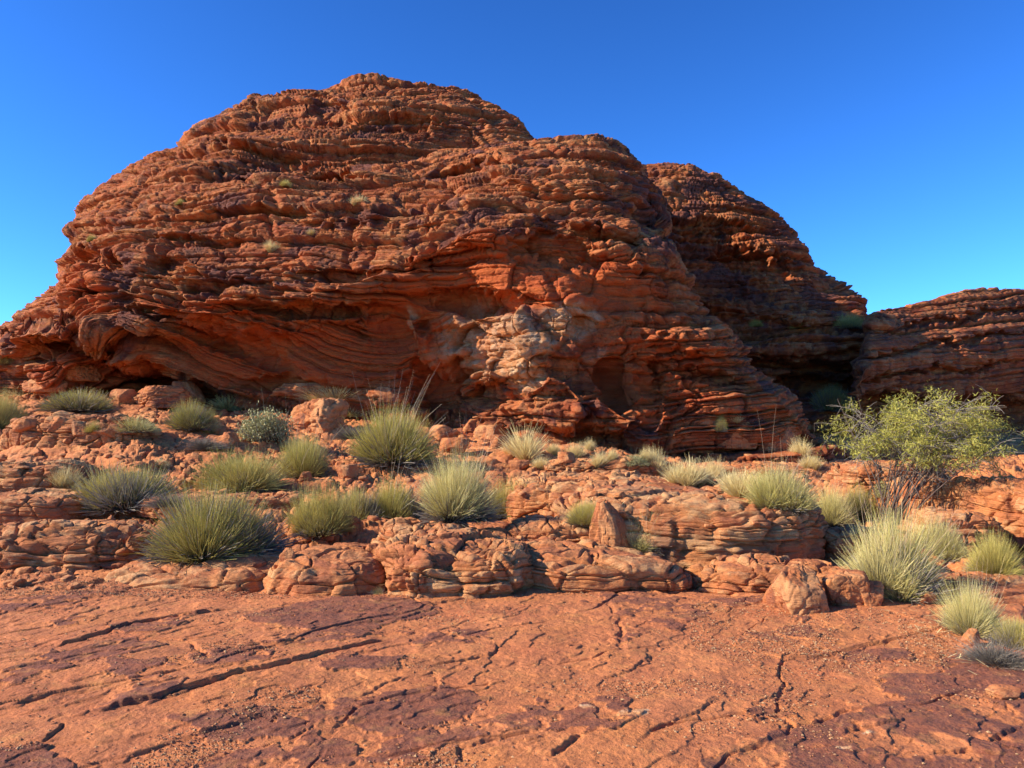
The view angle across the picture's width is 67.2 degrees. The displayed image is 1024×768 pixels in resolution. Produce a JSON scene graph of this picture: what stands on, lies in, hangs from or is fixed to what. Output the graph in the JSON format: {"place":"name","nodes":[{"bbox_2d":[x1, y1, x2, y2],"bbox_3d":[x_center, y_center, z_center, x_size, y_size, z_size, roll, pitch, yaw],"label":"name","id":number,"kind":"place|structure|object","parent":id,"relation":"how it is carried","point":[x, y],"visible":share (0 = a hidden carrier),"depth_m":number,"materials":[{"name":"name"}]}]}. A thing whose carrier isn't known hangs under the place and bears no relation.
{"place":"outdoors","nodes":[
{"label":"outdoors","id":0,"kind":"place"},
{"bbox_2d":[0,72,898,462],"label":"hill","id":1,"kind":"structure","parent":0,"point":[492,262],"depth_m":19.73,"materials":[{"name":"stone"}]},
{"bbox_2d":[22,379,67,392],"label":"boulder","id":2,"kind":"object","parent":1,"relation":"on","point":[34,388],"visible":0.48,"depth_m":20.72,"materials":[{"name":"stone"}]},
{"bbox_2d":[48,361,100,381],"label":"boulder","id":3,"kind":"object","parent":1,"relation":"on","point":[86,373],"visible":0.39,"depth_m":21.07,"materials":[{"name":"stone"}]},
{"bbox_2d":[109,389,136,403],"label":"boulder","id":4,"kind":"object","parent":1,"relation":"on","point":[124,396],"visible":0.85,"depth_m":19.29,"materials":[{"name":"stone"}]},
{"bbox_2d":[172,381,205,402],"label":"boulder","id":5,"kind":"object","parent":1,"relation":"on","point":[193,389],"visible":0.48,"depth_m":20.58,"materials":[{"name":"stone"}]},
{"bbox_2d":[201,394,242,411],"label":"spinifex tussock","id":6,"kind":"object","parent":1,"relation":"on","point":[224,404],"visible":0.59,"depth_m":20.47,"materials":[{"name":"green plant"}]},
{"bbox_2d":[269,383,330,398],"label":"boulder","id":7,"kind":"object","parent":1,"relation":"on","point":[284,390],"visible":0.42,"depth_m":19.92,"materials":[{"name":"stone"}]},
{"bbox_2d":[289,383,361,400],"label":"straw tuft","id":8,"kind":"object","parent":7,"relation":"on","point":[330,395],"visible":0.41,"depth_m":19.58,"materials":[{"name":"beige plant"}]},
{"bbox_2d":[374,387,405,401],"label":"boulder","id":9,"kind":"object","parent":1,"relation":"on","point":[391,393],"visible":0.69,"depth_m":19.27,"materials":[{"name":"stone"}]},
{"bbox_2d":[754,427,796,451],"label":"boulder","id":10,"kind":"object","parent":1,"relation":"on","point":[777,445],"visible":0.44,"depth_m":18.32,"materials":[{"name":"stone"}]},
{"bbox_2d":[786,436,811,456],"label":"straw tuft","id":11,"kind":"object","parent":1,"relation":"on","point":[799,448],"visible":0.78,"depth_m":17.91,"materials":[{"name":"beige plant"}]},
{"bbox_2d":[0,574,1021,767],"bbox_3d":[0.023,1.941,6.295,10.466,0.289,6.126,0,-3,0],"label":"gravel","id":12,"kind":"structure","parent":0,"point":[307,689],"depth_m":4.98,"materials":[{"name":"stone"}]},
{"bbox_2d":[0,393,1023,767],"bbox_3d":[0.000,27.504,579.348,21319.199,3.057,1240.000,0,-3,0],"label":"ground","id":13,"kind":"structure","parent":0,"point":[306,625],"depth_m":4.79,"materials":[{"name":"stone"}]},
{"bbox_2d":[0,387,30,429],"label":"spinifex tussock","id":14,"kind":"object","parent":13,"relation":"on","point":[8,412],"visible":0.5,"depth_m":16.85,"materials":[{"name":"green plant"}]},
{"bbox_2d":[0,487,88,523],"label":"rock outcrop","id":15,"kind":"object","parent":13,"relation":"on","point":[42,503],"visible":0.91,"depth_m":9.95,"materials":[{"name":"stone"}]},
{"bbox_2d":[0,457,103,491],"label":"rock outcrop","id":16,"kind":"object","parent":13,"relation":"on","point":[12,478],"visible":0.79,"depth_m":11.18,"materials":[{"name":"stone"}]},
{"bbox_2d":[44,463,84,489],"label":"straw tuft","id":17,"kind":"object","parent":16,"relation":"on","point":[63,482],"visible":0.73,"depth_m":11.21,"materials":[{"name":"beige plant"}]},
{"bbox_2d":[31,387,122,411],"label":"spinifex tussock","id":18,"kind":"object","parent":13,"relation":"on","point":[75,402],"visible":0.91,"depth_m":18.55,"materials":[{"name":"green plant"}]},
{"bbox_2d":[0,411,161,449],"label":"rock outcrop","id":19,"kind":"object","parent":13,"relation":"on","point":[10,437],"visible":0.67,"depth_m":14.34,"materials":[{"name":"stone"}]},
{"bbox_2d":[11,418,39,431],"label":"boulder","id":20,"kind":"object","parent":19,"relation":"on","point":[22,424],"visible":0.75,"depth_m":14.31,"materials":[{"name":"stone"}]},
{"bbox_2d":[71,421,87,435],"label":"boulder","id":21,"kind":"object","parent":19,"relation":"on","point":[76,426],"visible":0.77,"depth_m":14.22,"materials":[{"name":"stone"}]},
{"bbox_2d":[0,515,171,573],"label":"rock outcrop","id":22,"kind":"object","parent":13,"relation":"on","point":[90,544],"visible":0.88,"depth_m":8.11,"materials":[{"name":"stone"}]},
{"bbox_2d":[60,457,192,515],"bbox_3d":[-5.453,1.387,10.900,2.206,0.759,1.926,-2,-3,38],"label":"spinifex tussock","id":23,"kind":"object","parent":13,"relation":"on","point":[109,493],"visible":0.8,"depth_m":10.55,"materials":[{"name":"green plant"}]},
{"bbox_2d":[101,412,164,433],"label":"spinifex tussock","id":24,"kind":"object","parent":13,"relation":"on","point":[135,427],"visible":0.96,"depth_m":14.39,"materials":[{"name":"green plant"}]},
{"bbox_2d":[132,385,191,408],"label":"boulder","id":25,"kind":"object","parent":13,"relation":"on","point":[161,396],"visible":0.81,"depth_m":19.23,"materials":[{"name":"stone"}]},
{"bbox_2d":[104,552,278,592],"bbox_3d":[-3.098,1.909,7.940,2.067,0.285,1.515,0,-3,0],"label":"rock outcrop","id":26,"kind":"object","parent":13,"relation":"on","point":[249,573],"visible":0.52,"depth_m":7.40,"materials":[{"name":"stone"}]},
{"bbox_2d":[132,470,305,569],"bbox_3d":[-3.175,1.372,8.262,1.816,0.973,1.886,0,-3,-6],"label":"spinifex tussock","id":27,"kind":"object","parent":26,"relation":"on","point":[218,531],"visible":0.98,"depth_m":8.04,"materials":[{"name":"green plant"}]},
{"bbox_2d":[160,397,222,430],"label":"spinifex tussock","id":28,"kind":"object","parent":13,"relation":"on","point":[190,418],"visible":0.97,"depth_m":15.84,"materials":[{"name":"green plant"}]},
{"bbox_2d":[177,435,234,449],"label":"dead tussock","id":29,"kind":"object","parent":13,"relation":"on","point":[204,444],"visible":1,"depth_m":14.41,"materials":[{"name":"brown plant"}]},
{"bbox_2d":[135,488,304,518],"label":"rock outcrop","id":30,"kind":"object","parent":13,"relation":"on","point":[277,499],"visible":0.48,"depth_m":10.36,"materials":[{"name":"stone"}]},
{"bbox_2d":[135,491,205,509],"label":"dead tussock","id":31,"kind":"object","parent":30,"relation":"on","point":[154,501],"visible":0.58,"depth_m":10.08,"materials":[{"name":"brown plant"}]},
{"bbox_2d":[222,432,239,445],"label":"boulder","id":32,"kind":"object","parent":13,"relation":"on","point":[233,437],"visible":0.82,"depth_m":14.97,"materials":[{"name":"stone"}]},
{"bbox_2d":[175,443,302,492],"bbox_3d":[-4.338,1.302,12.216,2.102,0.780,1.769,-1,-3,16],"label":"spinifex tussock","id":33,"kind":"object","parent":13,"relation":"on","point":[260,479],"visible":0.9,"depth_m":11.95,"materials":[{"name":"green plant"}]},
{"bbox_2d":[233,388,311,443],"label":"silver shrub","id":34,"kind":"object","parent":13,"relation":"on","point":[266,426],"visible":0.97,"depth_m":15.43,"materials":[{"name":"green plant"}]},
{"bbox_2d":[270,393,342,478],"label":"spinifex tussock","id":35,"kind":"object","parent":13,"relation":"on","point":[305,458],"visible":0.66,"depth_m":13.33,"materials":[{"name":"green plant"}]},
{"bbox_2d":[275,477,360,538],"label":"spinifex tussock","id":36,"kind":"object","parent":13,"relation":"on","point":[315,519],"visible":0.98,"depth_m":9.33,"materials":[{"name":"green plant"}]},
{"bbox_2d":[290,397,349,433],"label":"boulder","id":37,"kind":"object","parent":13,"relation":"on","point":[335,410],"visible":0.83,"depth_m":17.95,"materials":[{"name":"stone"}]},
{"bbox_2d":[262,542,387,596],"bbox_3d":[-1.812,1.853,7.750,1.323,0.440,1.741,0,-3,0],"label":"rock outcrop","id":38,"kind":"object","parent":13,"relation":"on","point":[339,569],"visible":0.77,"depth_m":7.15,"materials":[{"name":"stone"}]},
{"bbox_2d":[335,464,358,478],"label":"boulder","id":39,"kind":"object","parent":13,"relation":"on","point":[344,471],"visible":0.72,"depth_m":12.91,"materials":[{"name":"stone"}]},
{"bbox_2d":[322,422,371,439],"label":"dead tussock","id":40,"kind":"object","parent":13,"relation":"on","point":[340,436],"visible":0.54,"depth_m":17.15,"materials":[{"name":"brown plant"}]},
{"bbox_2d":[345,515,363,535],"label":"boulder","id":41,"kind":"object","parent":13,"relation":"on","point":[358,524],"visible":0.72,"depth_m":9.55,"materials":[{"name":"stone"}]},
{"bbox_2d":[324,482,391,520],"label":"spinifex tussock","id":42,"kind":"object","parent":13,"relation":"on","point":[362,511],"visible":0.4,"depth_m":10.35,"materials":[{"name":"green plant"}]},
{"bbox_2d":[336,363,447,468],"bbox_3d":[-2.135,0.560,14.115,2.152,1.906,2.346,-1,-3,18],"label":"spinifex tussock","id":43,"kind":"object","parent":13,"relation":"on","point":[393,435],"visible":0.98,"depth_m":13.77,"materials":[{"name":"green plant"}]},
{"bbox_2d":[366,446,433,518],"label":"spinifex tussock","id":44,"kind":"object","parent":13,"relation":"on","point":[395,499],"visible":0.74,"depth_m":10.58,"materials":[{"name":"green plant"}]},
{"bbox_2d":[371,517,468,543],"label":"rock outcrop","id":45,"kind":"object","parent":13,"relation":"on","point":[392,527],"visible":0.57,"depth_m":8.39,"materials":[{"name":"stone"}]},
{"bbox_2d":[429,424,458,441],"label":"boulder","id":46,"kind":"object","parent":13,"relation":"on","point":[450,433],"visible":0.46,"depth_m":17.62,"materials":[{"name":"stone"}]},
{"bbox_2d":[373,527,534,598],"bbox_3d":[-0.552,1.795,7.988,1.720,0.585,2.327,0,-3,0],"label":"rock outcrop","id":47,"kind":"object","parent":13,"relation":"on","point":[470,562],"visible":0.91,"depth_m":7.13,"materials":[{"name":"stone"}]},
{"bbox_2d":[440,437,469,453],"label":"boulder","id":48,"kind":"object","parent":13,"relation":"on","point":[457,442],"visible":0.79,"depth_m":15.31,"materials":[{"name":"stone"}]},
{"bbox_2d":[405,414,508,526],"bbox_3d":[-0.629,0.898,9.021,1.294,1.424,1.366,0,-3,4],"label":"spinifex tussock","id":49,"kind":"object","parent":13,"relation":"on","point":[458,498],"visible":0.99,"depth_m":8.81,"materials":[{"name":"green plant"}]},
{"bbox_2d":[473,424,505,439],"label":"boulder","id":50,"kind":"object","parent":13,"relation":"on","point":[481,431],"visible":0.78,"depth_m":18.30,"materials":[{"name":"stone"}]},
{"bbox_2d":[489,435,510,447],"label":"boulder","id":51,"kind":"object","parent":13,"relation":"on","point":[494,440],"visible":0.69,"depth_m":16.57,"materials":[{"name":"stone"}]},
{"bbox_2d":[488,475,530,520],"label":"spinifex tussock","id":52,"kind":"object","parent":13,"relation":"on","point":[503,493],"visible":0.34,"depth_m":10.90,"materials":[{"name":"green plant"}]},
{"bbox_2d":[508,459,529,469],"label":"boulder","id":53,"kind":"object","parent":13,"relation":"on","point":[523,464],"visible":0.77,"depth_m":14.24,"materials":[{"name":"stone"}]},
{"bbox_2d":[495,419,553,461],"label":"straw tuft","id":54,"kind":"object","parent":13,"relation":"on","point":[524,450],"visible":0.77,"depth_m":15.15,"materials":[{"name":"beige plant"}]},
{"bbox_2d":[43,449,1023,674],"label":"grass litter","id":55,"kind":"object","parent":13,"relation":"on","point":[695,542],"depth_m":7.79,"materials":[{"name":"plant"}]},
{"bbox_2d":[505,514,589,542],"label":"rock outcrop","id":56,"kind":"object","parent":13,"relation":"on","point":[535,526],"visible":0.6,"depth_m":8.57,"materials":[{"name":"stone"}]},
{"bbox_2d":[562,480,610,526],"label":"spinifex tussock","id":57,"kind":"object","parent":56,"relation":"on","point":[582,515],"visible":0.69,"depth_m":8.59,"materials":[{"name":"green plant"}]},
{"bbox_2d":[564,440,590,457],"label":"straw tuft","id":58,"kind":"object","parent":13,"relation":"on","point":[579,453],"visible":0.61,"depth_m":15.95,"materials":[{"name":"beige plant"}]},
{"bbox_2d":[500,469,667,522],"bbox_3d":[1.296,1.652,11.793,2.997,0.691,3.311,0,-3,0],"label":"rock outcrop","id":59,"kind":"object","parent":13,"relation":"on","point":[532,500],"visible":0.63,"depth_m":10.73,"materials":[{"name":"stone"}]},
{"bbox_2d":[542,457,672,477],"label":"rock outcrop","id":60,"kind":"object","parent":13,"relation":"on","point":[578,465],"visible":0.56,"depth_m":13.89,"materials":[{"name":"stone"}]},
{"bbox_2d":[558,452,575,462],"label":"boulder","id":61,"kind":"object","parent":60,"relation":"on","point":[566,457],"visible":1,"depth_m":13.96,"materials":[{"name":"stone"}]},
{"bbox_2d":[588,448,612,467],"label":"straw tuft","id":62,"kind":"object","parent":60,"relation":"on","point":[596,461],"visible":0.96,"depth_m":13.89,"materials":[{"name":"beige plant"}]},
{"bbox_2d":[647,449,668,475],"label":"straw tuft","id":63,"kind":"object","parent":60,"relation":"on","point":[658,458],"visible":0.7,"depth_m":13.92,"materials":[{"name":"beige plant"}]},
{"bbox_2d":[525,537,692,593],"bbox_3d":[0.891,1.864,8.027,1.814,0.434,1.842,0,-3,0],"label":"rock outcrop","id":64,"kind":"object","parent":13,"relation":"on","point":[582,565],"visible":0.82,"depth_m":7.28,"materials":[{"name":"stone"}]},
{"bbox_2d":[589,500,631,547],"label":"boulder","id":65,"kind":"object","parent":64,"relation":"on","point":[607,526],"visible":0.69,"depth_m":8.40,"materials":[{"name":"stone"}]},
{"bbox_2d":[619,494,670,554],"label":"spinifex tussock","id":66,"kind":"object","parent":64,"relation":"on","point":[641,548],"visible":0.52,"depth_m":8.38,"materials":[{"name":"green plant"}]},
{"bbox_2d":[621,449,649,466],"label":"silver shrub","id":67,"kind":"object","parent":13,"relation":"on","point":[641,462],"visible":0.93,"depth_m":13.80,"materials":[{"name":"green plant"}]},
{"bbox_2d":[550,477,828,571],"bbox_3d":[2.212,1.726,10.331,3.459,0.858,4.209,0,-3,0],"label":"rock outcrop","id":68,"kind":"object","parent":13,"relation":"on","point":[688,514],"visible":0.62,"depth_m":8.51,"materials":[{"name":"stone"}]},
{"bbox_2d":[655,456,714,486],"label":"straw tuft","id":69,"kind":"object","parent":68,"relation":"on","point":[689,477],"visible":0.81,"depth_m":10.69,"materials":[{"name":"beige plant"}]},
{"bbox_2d":[704,463,760,496],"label":"straw tuft","id":70,"kind":"object","parent":68,"relation":"on","point":[729,488],"visible":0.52,"depth_m":9.34,"materials":[{"name":"beige plant"}]},
{"bbox_2d":[735,410,833,514],"bbox_3d":[3.104,0.849,8.862,1.169,1.236,1.002,0,-3,3],"label":"spinifex tussock","id":71,"kind":"object","parent":68,"relation":"on","point":[784,493],"visible":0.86,"depth_m":8.68,"materials":[{"name":"green plant"}]},
{"bbox_2d":[702,457,729,477],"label":"straw tuft","id":72,"kind":"object","parent":13,"relation":"on","point":[717,469],"visible":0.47,"depth_m":14.79,"materials":[{"name":"beige plant"}]},
{"bbox_2d":[696,461,839,478],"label":"rock outcrop","id":73,"kind":"object","parent":13,"relation":"on","point":[739,467],"visible":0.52,"depth_m":15.05,"materials":[{"name":"stone"}]},
{"bbox_2d":[685,552,854,594],"bbox_3d":[2.631,1.892,7.667,1.787,0.354,0.971,0,-3,0],"label":"rock outcrop","id":74,"kind":"object","parent":13,"relation":"on","point":[758,573],"visible":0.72,"depth_m":7.45,"materials":[{"name":"stone"}]},
{"bbox_2d":[763,562,829,614],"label":"boulder","id":75,"kind":"object","parent":13,"relation":"on","point":[794,589],"visible":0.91,"depth_m":6.35,"materials":[{"name":"stone"}]},
{"bbox_2d":[798,453,824,469],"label":"straw tuft","id":76,"kind":"object","parent":13,"relation":"on","point":[812,462],"visible":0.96,"depth_m":14.98,"materials":[{"name":"beige plant"}]},
{"bbox_2d":[806,463,859,527],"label":"spinifex tussock","id":77,"kind":"object","parent":13,"relation":"on","point":[835,512],"visible":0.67,"depth_m":11.16,"materials":[{"name":"green plant"}]},
{"bbox_2d":[829,480,854,497],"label":"boulder","id":78,"kind":"object","parent":13,"relation":"on","point":[840,483],"visible":0.48,"depth_m":12.66,"materials":[{"name":"stone"}]},
{"bbox_2d":[822,569,869,606],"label":"boulder","id":79,"kind":"object","parent":13,"relation":"on","point":[844,587],"visible":0.92,"depth_m":6.44,"materials":[{"name":"stone"}]},
{"bbox_2d":[823,524,886,561],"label":"rock outcrop","id":80,"kind":"object","parent":13,"relation":"on","point":[833,537],"visible":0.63,"depth_m":8.88,"materials":[{"name":"stone"}]},
{"bbox_2d":[840,481,884,522],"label":"spinifex tussock","id":81,"kind":"object","parent":13,"relation":"on","point":[869,506],"visible":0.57,"depth_m":11.51,"materials":[{"name":"green plant"}]},
{"bbox_2d":[861,580,883,605],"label":"boulder","id":82,"kind":"object","parent":13,"relation":"on","point":[874,596],"visible":0.69,"depth_m":6.43,"materials":[{"name":"stone"}]},
{"bbox_2d":[821,460,951,501],"bbox_3d":[6.376,1.584,13.022,2.041,0.691,1.337,0,-3,0],"label":"rock outcrop","id":83,"kind":"object","parent":13,"relation":"on","point":[845,470],"visible":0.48,"depth_m":12.57,"materials":[{"name":"stone"}]},
{"bbox_2d":[856,461,879,474],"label":"boulder","id":84,"kind":"object","parent":83,"relation":"on","point":[862,470],"visible":0.73,"depth_m":12.49,"materials":[{"name":"stone"}]},
{"bbox_2d":[835,455,967,607],"bbox_3d":[3.434,1.203,6.908,1.226,1.434,1.184,1,-3,-14],"label":"spinifex tussock","id":85,"kind":"object","parent":13,"relation":"on","point":[900,571],"visible":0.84,"depth_m":6.75,"materials":[{"name":"green plant"}]},
{"bbox_2d":[814,381,1023,534],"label":"bush","id":86,"kind":"object","parent":13,"relation":"on","point":[940,442],"visible":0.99,"depth_m":10.63,"materials":[{"name":"green plant"}]},
{"bbox_2d":[886,475,953,515],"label":"rock outcrop","id":87,"kind":"object","parent":13,"relation":"on","point":[936,498],"visible":0.23,"depth_m":11.27,"materials":[{"name":"stone"}]},
{"bbox_2d":[918,591,937,603],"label":"boulder","id":88,"kind":"object","parent":13,"relation":"on","point":[929,598],"visible":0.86,"depth_m":6.50,"materials":[{"name":"stone"}]},
{"bbox_2d":[911,467,974,562],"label":"spinifex tussock","id":89,"kind":"object","parent":13,"relation":"on","point":[953,548],"visible":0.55,"depth_m":8.59,"materials":[{"name":"green plant"}]},
{"bbox_2d":[898,506,1003,556],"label":"rock outcrop","id":90,"kind":"object","parent":13,"relation":"on","point":[980,521],"visible":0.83,"depth_m":9.16,"materials":[{"name":"stone"}]},
{"bbox_2d":[926,550,1012,640],"bbox_3d":[3.428,1.525,5.753,0.621,0.740,0.656,-1,-3,14],"label":"spinifex tussock","id":91,"kind":"object","parent":13,"relation":"on","point":[978,613],"visible":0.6,"depth_m":5.68,"materials":[{"name":"green plant"}]},
{"bbox_2d":[960,628,979,645],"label":"boulder","id":92,"kind":"object","parent":13,"relation":"on","point":[973,631],"visible":0.69,"depth_m":5.39,"materials":[{"name":"stone"}]},
{"bbox_2d":[922,627,1023,671],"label":"dead tussock","id":93,"kind":"object","parent":13,"relation":"on","point":[991,655],"visible":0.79,"depth_m":5.01,"materials":[{"name":"grey plant"}]},
{"bbox_2d":[933,571,1023,604],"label":"rock outcrop","id":94,"kind":"object","parent":13,"relation":"on","point":[1013,591],"visible":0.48,"depth_m":7.04,"materials":[{"name":"stone"}]},
{"bbox_2d":[957,525,1023,575],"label":"spinifex tussock","id":95,"kind":"object","parent":94,"relation":"on","point":[999,554],"visible":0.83,"depth_m":7.47,"materials":[{"name":"green plant"}]},
{"bbox_2d":[942,475,1023,547],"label":"rock outcrop","id":96,"kind":"object","parent":13,"relation":"on","point":[991,497],"visible":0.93,"depth_m":10.00,"materials":[{"name":"stone"}]},
{"bbox_2d":[985,684,1021,699],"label":"boulder","id":97,"kind":"object","parent":13,"relation":"on","point":[1003,691],"visible":1,"depth_m":4.38,"materials":[{"name":"stone"}]},
{"bbox_2d":[987,613,1023,650],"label":"spinifex tussock","id":98,"kind":"object","parent":13,"relation":"on","point":[1013,629],"visible":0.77,"depth_m":5.41,"materials":[{"name":"green plant"}]},
{"bbox_2d":[0,0,1023,324],"label":"sky","id":99,"kind":"structure","parent":0,"point":[888,135],"materials":[{"name":"blue"}]},
{"bbox_2d":[718,422,757,449],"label":"boulder","id":100,"kind":"object","parent":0,"point":[735,443],"visible":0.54,"depth_m":18.29,"materials":[{"name":"stone"}]},
{"bbox_2d":[646,162,912,436],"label":"hill","id":101,"kind":"structure","parent":0,"point":[745,258],"depth_m":32.27,"materials":[{"name":"stone"}]},
{"bbox_2d":[804,382,864,411],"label":"spinifex tussock","id":102,"kind":"object","parent":101,"relation":"on","point":[822,400],"visible":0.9,"depth_m":28.14,"materials":[{"name":"green plant"}]},
{"bbox_2d":[832,311,865,328],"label":"spinifex tussock","id":103,"kind":"object","parent":101,"relation":"on","point":[854,322],"visible":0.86,"depth_m":29.52,"materials":[{"name":"green plant"}]},
{"bbox_2d":[847,287,1023,436],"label":"hill","id":104,"kind":"structure","parent":0,"point":[962,343],"depth_m":29.09,"materials":[{"name":"stone"}]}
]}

